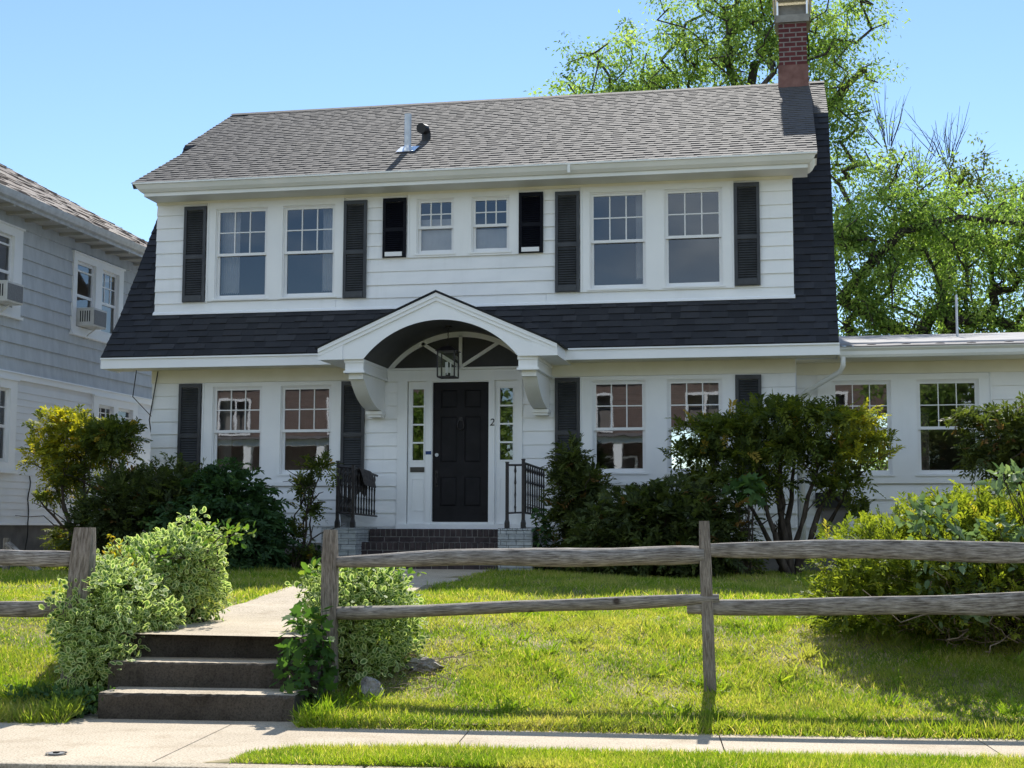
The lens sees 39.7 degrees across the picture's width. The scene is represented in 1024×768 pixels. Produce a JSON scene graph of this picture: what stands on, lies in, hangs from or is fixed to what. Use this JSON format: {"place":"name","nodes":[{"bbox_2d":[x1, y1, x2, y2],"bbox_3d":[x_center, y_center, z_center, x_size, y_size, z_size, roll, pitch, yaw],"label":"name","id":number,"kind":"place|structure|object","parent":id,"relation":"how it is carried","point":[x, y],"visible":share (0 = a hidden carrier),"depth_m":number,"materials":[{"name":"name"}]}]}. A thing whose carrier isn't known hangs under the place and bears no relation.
{"place":"outdoors","nodes":[
{"label":"outdoors","id":0,"kind":"place"},
{"bbox_2d":[116,569,487,660],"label":"path","id":1,"kind":"structure","parent":0,"point":[262,615],"depth_m":12.05,"materials":[{"name":"concrete"}]},
{"bbox_2d":[340,503,350,527],"bbox_3d":[-2.464,1.911,20.991,0.140,0.418,0.380,-1,-6,11],"label":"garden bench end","id":2,"kind":"object","parent":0,"point":[345,520],"visible":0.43,"depth_m":20.92,"materials":[{"name":"stone"}]},
{"bbox_2d":[207,756,569,767],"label":"verge","id":3,"kind":"structure","parent":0,"point":[222,761],"depth_m":7.60,"materials":[{"name":"green plant"}]},
{"bbox_2d":[0,702,1022,737],"bbox_3d":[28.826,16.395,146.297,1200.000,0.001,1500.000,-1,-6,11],"label":"ground","id":4,"kind":"structure","parent":0,"point":[619,728],"depth_m":11.09,"materials":[{"name":"soil"}]},
{"bbox_2d":[0,759,433,767],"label":"kerb","id":5,"kind":"structure","parent":4,"relation":"on","point":[13,763],"depth_m":7.56,"materials":[{"name":"concrete"}]},
{"bbox_2d":[0,711,1023,767],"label":"sidewalk","id":6,"kind":"structure","parent":0,"point":[91,737],"depth_m":8.48,"materials":[{"name":"concrete"}]},
{"bbox_2d":[45,751,66,755],"bbox_3d":[-2.539,2.057,7.912,0.120,0.018,0.120,-1,-6,11],"label":"water valve cover","id":7,"kind":"object","parent":6,"relation":"on","point":[54,753],"visible":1,"depth_m":7.90,"materials":[{"name":"metal"}]},
{"bbox_2d":[98,634,325,721],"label":"concrete steps","id":8,"kind":"structure","parent":6,"relation":"on","point":[199,677],"depth_m":9.68,"materials":[{"name":"grey concrete"}]},
{"bbox_2d":[0,564,1023,767],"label":"lawn","id":9,"kind":"structure","parent":0,"point":[405,680],"depth_m":10.30,"materials":[{"name":"plant"}]},
{"bbox_2d":[2,538,41,571],"bbox_3d":[-6.415,2.271,18.598,0.619,0.500,0.107,-2,-6,22],"label":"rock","id":10,"kind":"object","parent":9,"relation":"on","point":[8,544],"visible":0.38,"depth_m":18.64,"materials":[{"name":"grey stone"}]},
{"bbox_2d":[0,527,95,685],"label":"split rail fence","id":11,"kind":"object","parent":9,"relation":"on","point":[79,559],"visible":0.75,"depth_m":10.19,"materials":[{"name":"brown wood"}]},
{"bbox_2d":[0,681,115,717],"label":"weeds","id":12,"kind":"object","parent":9,"relation":"on","point":[73,692],"visible":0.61,"depth_m":9.56,"materials":[{"name":"green plant"}]},
{"bbox_2d":[0,163,152,550],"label":"neighbour house","id":13,"kind":"structure","parent":9,"relation":"on","point":[62,259],"depth_m":24.95,"materials":[{"name":"grey wood"}]},
{"bbox_2d":[0,387,7,461],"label":"window","id":14,"kind":"structure","parent":13,"relation":"in","point":[2,459],"depth_m":23.43,"materials":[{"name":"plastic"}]},
{"bbox_2d":[0,232,11,280],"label":"window","id":15,"kind":"structure","parent":13,"relation":"in","point":[8,237],"depth_m":23.64,"materials":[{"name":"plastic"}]},
{"bbox_2d":[0,280,23,312],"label":"window air conditioner","id":16,"kind":"object","parent":13,"relation":"attached to","point":[11,293],"depth_m":23.08,"materials":[{"name":"white metal"}]},
{"bbox_2d":[77,261,93,306],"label":"window","id":17,"kind":"structure","parent":13,"relation":"in","point":[90,298],"depth_m":26.39,"materials":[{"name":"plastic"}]},
{"bbox_2d":[76,307,106,338],"bbox_3d":[-7.724,-1.094,26.016,0.386,0.548,0.524,-1,-6,11],"label":"window air conditioner","id":18,"kind":"object","parent":13,"relation":"attached to","point":[91,318],"depth_m":25.80,"materials":[{"name":"white metal"}]},
{"bbox_2d":[99,405,110,418],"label":"window","id":19,"kind":"structure","parent":13,"relation":"in","point":[100,406],"depth_m":26.88,"materials":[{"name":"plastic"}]},
{"bbox_2d":[101,271,116,335],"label":"window","id":20,"kind":"structure","parent":13,"relation":"in","point":[113,306],"depth_m":27.25,"materials":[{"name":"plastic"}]},
{"bbox_2d":[118,408,129,421],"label":"window","id":21,"kind":"structure","parent":13,"relation":"in","point":[121,410],"depth_m":27.74,"materials":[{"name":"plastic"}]},
{"bbox_2d":[15,404,152,550],"bbox_3d":[-6.320,1.533,21.180,2.112,2.513,1.593,-1,-6,11],"label":"yew tree","id":22,"kind":"object","parent":9,"relation":"on","point":[101,441],"visible":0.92,"depth_m":21.02,"materials":[{"name":"green plant"}]},
{"bbox_2d":[39,549,187,695],"bbox_3d":[-2.953,1.756,10.462,1.059,1.085,1.622,-1,-6,11],"label":"variegated bush","id":23,"kind":"object","parent":9,"relation":"on","point":[108,617],"visible":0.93,"depth_m":10.08,"materials":[{"name":"green plant"}]},
{"bbox_2d":[96,534,142,588],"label":"nandina sprig","id":24,"kind":"object","parent":23,"relation":"on","point":[114,552],"visible":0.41,"depth_m":10.69,"materials":[{"name":"green plant"}]},
{"bbox_2d":[49,451,230,568],"bbox_3d":[-5.060,1.813,19.803,2.601,1.771,2.018,-1,-6,11],"label":"yew hedge","id":25,"kind":"object","parent":9,"relation":"on","point":[132,495],"visible":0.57,"depth_m":19.40,"materials":[{"name":"green plant"}]},
{"bbox_2d":[96,505,232,623],"bbox_3d":[-2.853,1.486,11.249,0.990,1.060,1.570,-4,-7,36],"label":"variegated hedge","id":26,"kind":"object","parent":9,"relation":"on","point":[198,582],"visible":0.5,"depth_m":11.20,"materials":[{"name":"green plant"}]},
{"bbox_2d":[110,518,255,576],"bbox_3d":[-2.536,1.293,11.163,0.686,0.486,1.251,-4,-7,35],"label":"vine","id":27,"kind":"object","parent":26,"relation":"on","point":[209,539],"visible":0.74,"depth_m":11.22,"materials":[{"name":"green plant"}]},
{"bbox_2d":[137,456,302,571],"bbox_3d":[-3.997,1.838,19.496,2.169,1.708,1.948,-1,-6,11],"label":"leafy shrub","id":28,"kind":"object","parent":9,"relation":"on","point":[268,543],"visible":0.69,"depth_m":19.11,"materials":[{"name":"green plant"}]},
{"bbox_2d":[271,542,321,568],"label":"ground cover","id":29,"kind":"object","parent":9,"relation":"on","point":[295,555],"visible":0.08,"depth_m":20.11,"materials":[{"name":"green plant"}]},
{"bbox_2d":[269,600,338,711],"bbox_3d":[-1.407,1.864,9.664,0.470,0.755,0.698,1,-6,-6],"label":"maple seedling","id":30,"kind":"object","parent":9,"relation":"on","point":[295,653],"visible":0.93,"depth_m":9.63,"materials":[{"name":"green plant"}]},
{"bbox_2d":[283,449,344,569],"bbox_3d":[-2.849,1.788,19.619,1.059,1.793,0.988,-1,-6,11],"label":"yew sapling","id":31,"kind":"object","parent":9,"relation":"on","point":[309,483],"visible":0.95,"depth_m":19.68,"materials":[{"name":"green plant"}]},
{"bbox_2d":[281,562,430,686],"bbox_3d":[-1.155,1.798,10.596,1.118,1.017,1.371,-1,-6,11],"label":"variegated bush","id":32,"kind":"object","parent":9,"relation":"on","point":[358,646],"visible":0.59,"depth_m":10.29,"materials":[{"name":"green plant"}]},
{"bbox_2d":[296,557,425,605],"bbox_3d":[-1.133,1.511,10.624,1.007,0.465,0.654,-1,-6,11],"label":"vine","id":33,"kind":"object","parent":32,"relation":"on","point":[314,562],"visible":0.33,"depth_m":10.56,"materials":[{"name":"green plant"}]},
{"bbox_2d":[358,676,384,697],"bbox_3d":[-0.971,2.129,9.771,0.177,0.248,0.203,-7,4,-27],"label":"field stone","id":34,"kind":"object","parent":9,"relation":"on","point":[367,683],"visible":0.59,"depth_m":9.71,"materials":[{"name":"grey stone"}]},
{"bbox_2d":[345,649,488,690],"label":"dry litter","id":35,"kind":"object","parent":9,"relation":"on","point":[439,659],"visible":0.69,"depth_m":10.19,"materials":[{"name":"brown plant"}]},
{"bbox_2d":[405,657,443,671],"bbox_3d":[-0.629,2.066,10.362,0.230,0.152,0.345,17,-22,-42],"label":"field stone","id":36,"kind":"object","parent":9,"relation":"on","point":[429,664],"visible":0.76,"depth_m":10.28,"materials":[{"name":"grey stone"}]},
{"bbox_2d":[100,0,1023,571],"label":"colonial house","id":37,"kind":"structure","parent":9,"relation":"on","point":[618,278],"depth_m":21.23,"materials":[{"name":"white paint"}]},
{"bbox_2d":[132,370,158,432],"bbox_3d":[-6.362,0.701,25.259,0.393,1.163,6.870,1,-6,-12],"label":"service cable","id":38,"kind":"object","parent":37,"relation":"hanging from","point":[152,399],"visible":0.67,"depth_m":22.02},
{"bbox_2d":[212,386,261,473],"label":"window","id":39,"kind":"structure","parent":37,"relation":"in","point":[215,394],"depth_m":21.80,"materials":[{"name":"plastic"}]},
{"bbox_2d":[215,207,267,298],"bbox_3d":[-4.184,-2.025,22.060,0.852,1.414,0.092,-1,-6,11],"label":"window","id":40,"kind":"structure","parent":37,"relation":"in","point":[218,223],"depth_m":22.07,"materials":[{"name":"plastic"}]},
{"bbox_2d":[280,385,331,473],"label":"window","id":41,"kind":"structure","parent":37,"relation":"in","point":[283,388],"depth_m":21.58,"materials":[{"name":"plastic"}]},
{"bbox_2d":[282,204,334,296],"bbox_3d":[-3.109,-2.043,21.850,0.842,1.414,0.092,-1,-6,11],"label":"window","id":42,"kind":"structure","parent":37,"relation":"in","point":[285,222],"depth_m":21.86,"materials":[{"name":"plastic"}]},
{"bbox_2d":[357,467,375,495],"bbox_3d":[-2.136,1.429,20.658,0.220,0.417,0.475,-1,-6,11],"label":"towel","id":43,"kind":"object","parent":37,"relation":"hanging from","point":[368,478],"visible":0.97,"depth_m":20.63,"materials":[{"name":"grey fabric"}]},
{"bbox_2d":[417,198,453,253],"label":"window","id":44,"kind":"structure","parent":37,"relation":"in","point":[446,200],"depth_m":21.50,"materials":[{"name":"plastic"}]},
{"bbox_2d":[435,326,460,378],"bbox_3d":[-0.926,-0.464,20.560,0.320,0.758,0.320,-1,-6,11],"label":"hanging lantern","id":45,"kind":"object","parent":37,"relation":"hanging from","point":[446,349],"visible":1,"depth_m":20.53,"materials":[{"name":"black metal"}]},
{"bbox_2d":[432,382,488,521],"bbox_3d":[-0.760,1.005,21.053,0.850,2.060,0.092,-1,-6,11],"label":"front door","id":46,"kind":"structure","parent":37,"relation":"in","point":[460,410],"depth_m":21.05,"materials":[{"name":"black paint"}]},
{"bbox_2d":[472,196,508,251],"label":"window","id":47,"kind":"structure","parent":37,"relation":"in","point":[494,198],"depth_m":21.33,"materials":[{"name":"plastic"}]},
{"bbox_2d":[530,508,573,571],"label":"ivy","id":48,"kind":"object","parent":37,"relation":"attached to","point":[543,529],"visible":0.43,"depth_m":19.60,"materials":[{"name":"green plant"}]},
{"bbox_2d":[590,191,645,288],"bbox_3d":[1.567,-2.119,20.937,0.832,1.434,0.092,-1,-6,11],"label":"window","id":49,"kind":"structure","parent":37,"relation":"in","point":[629,193],"depth_m":20.94,"materials":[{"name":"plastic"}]},
{"bbox_2d":[592,380,645,471],"bbox_3d":[1.562,0.618,20.661,0.782,1.334,0.092,-1,-6,11],"label":"window","id":50,"kind":"structure","parent":37,"relation":"in","point":[594,430],"depth_m":20.65,"materials":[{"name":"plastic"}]},
{"bbox_2d":[664,188,722,286],"bbox_3d":[2.651,-2.136,20.726,0.842,1.434,0.092,-1,-6,11],"label":"window","id":51,"kind":"structure","parent":37,"relation":"in","point":[700,190],"depth_m":20.72,"materials":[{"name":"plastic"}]},
{"bbox_2d":[667,379,722,471],"bbox_3d":[2.637,0.600,20.451,0.792,1.334,0.092,-1,-6,11],"label":"window","id":52,"kind":"structure","parent":37,"relation":"in","point":[682,381],"depth_m":20.48,"materials":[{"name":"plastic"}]},
{"bbox_2d":[831,380,892,473],"bbox_3d":[4.996,0.622,20.292,0.822,1.334,0.092,-1,-6,11],"label":"window","id":53,"kind":"structure","parent":37,"relation":"in","point":[882,382],"depth_m":20.25,"materials":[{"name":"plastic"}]},
{"bbox_2d":[916,379,978,473],"bbox_3d":[6.159,0.604,20.065,0.852,1.334,0.092,-1,-6,11],"label":"window","id":54,"kind":"structure","parent":37,"relation":"in","point":[945,381],"depth_m":20.07,"materials":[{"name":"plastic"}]},
{"bbox_2d":[527,428,618,571],"bbox_3d":[0.799,1.639,19.608,1.476,2.067,1.140,-1,-6,11],"label":"upright yew","id":55,"kind":"object","parent":9,"relation":"on","point":[580,483],"visible":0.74,"depth_m":19.54,"materials":[{"name":"green plant"}]},
{"bbox_2d":[562,471,768,578],"bbox_3d":[1.919,1.840,18.217,2.780,1.454,2.021,-1,-6,11],"label":"yew mound","id":56,"kind":"object","parent":9,"relation":"on","point":[667,512],"visible":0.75,"depth_m":17.85,"materials":[{"name":"green plant"}]},
{"bbox_2d":[320,521,1023,693],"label":"split rail fence","id":57,"kind":"object","parent":9,"relation":"on","point":[707,604],"visible":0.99,"depth_m":9.76,"materials":[{"name":"brown wood"}]},
{"bbox_2d":[523,0,910,279],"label":"maple tree","id":58,"kind":"object","parent":9,"relation":"on","point":[738,19],"visible":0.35,"depth_m":33.69,"materials":[{"name":"green plant"}]},
{"bbox_2d":[721,472,767,573],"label":"maple seedling","id":59,"kind":"object","parent":9,"relation":"on","point":[753,487],"visible":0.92,"depth_m":17.68,"materials":[{"name":"green plant"}]},
{"bbox_2d":[658,389,904,574],"bbox_3d":[3.474,1.292,18.375,3.208,2.557,1.708,-1,-6,11],"label":"vase yew","id":60,"kind":"object","parent":9,"relation":"on","point":[785,441],"visible":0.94,"depth_m":18.25,"materials":[{"name":"green plant"}]},
{"bbox_2d":[793,478,1023,639],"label":"juniper","id":61,"kind":"object","parent":9,"relation":"on","point":[871,577],"visible":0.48,"depth_m":10.86,"materials":[{"name":"green plant"}]},
{"bbox_2d":[893,492,1023,634],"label":"vine","id":62,"kind":"object","parent":61,"relation":"on","point":[920,506],"visible":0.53,"depth_m":10.44,"materials":[{"name":"green plant"}]},
{"bbox_2d":[974,458,1023,521],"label":"pale sapling","id":63,"kind":"object","parent":61,"relation":"on","point":[999,484],"visible":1,"depth_m":10.66,"materials":[{"name":"green plant"}]},
{"bbox_2d":[820,571,1023,652],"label":"dead brush","id":64,"kind":"object","parent":9,"relation":"on","point":[949,639],"visible":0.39,"depth_m":10.52,"materials":[{"name":"brown plant"}]},
{"bbox_2d":[832,145,1023,469],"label":"maple tree","id":65,"kind":"object","parent":9,"relation":"on","point":[852,237],"visible":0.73,"depth_m":29.70,"materials":[{"name":"green plant"}]},
{"bbox_2d":[832,85,1023,330],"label":"thin tree","id":66,"kind":"object","parent":9,"relation":"on","point":[966,174],"visible":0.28,"depth_m":39.09,"materials":[{"name":"green plant"}]},
{"bbox_2d":[838,295,1023,469],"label":"maple tree","id":67,"kind":"object","parent":9,"relation":"on","point":[884,465],"visible":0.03,"depth_m":44.28,"materials":[{"name":"green plant"}]},
{"bbox_2d":[938,391,1023,501],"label":"grey yew","id":68,"kind":"object","parent":9,"relation":"on","point":[988,448],"visible":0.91,"depth_m":17.63,"materials":[{"name":"plant"}]},
{"bbox_2d":[0,0,1023,469],"label":"sky","id":69,"kind":"structure","parent":0,"point":[96,96],"materials":[{"name":"blue"}]}
]}

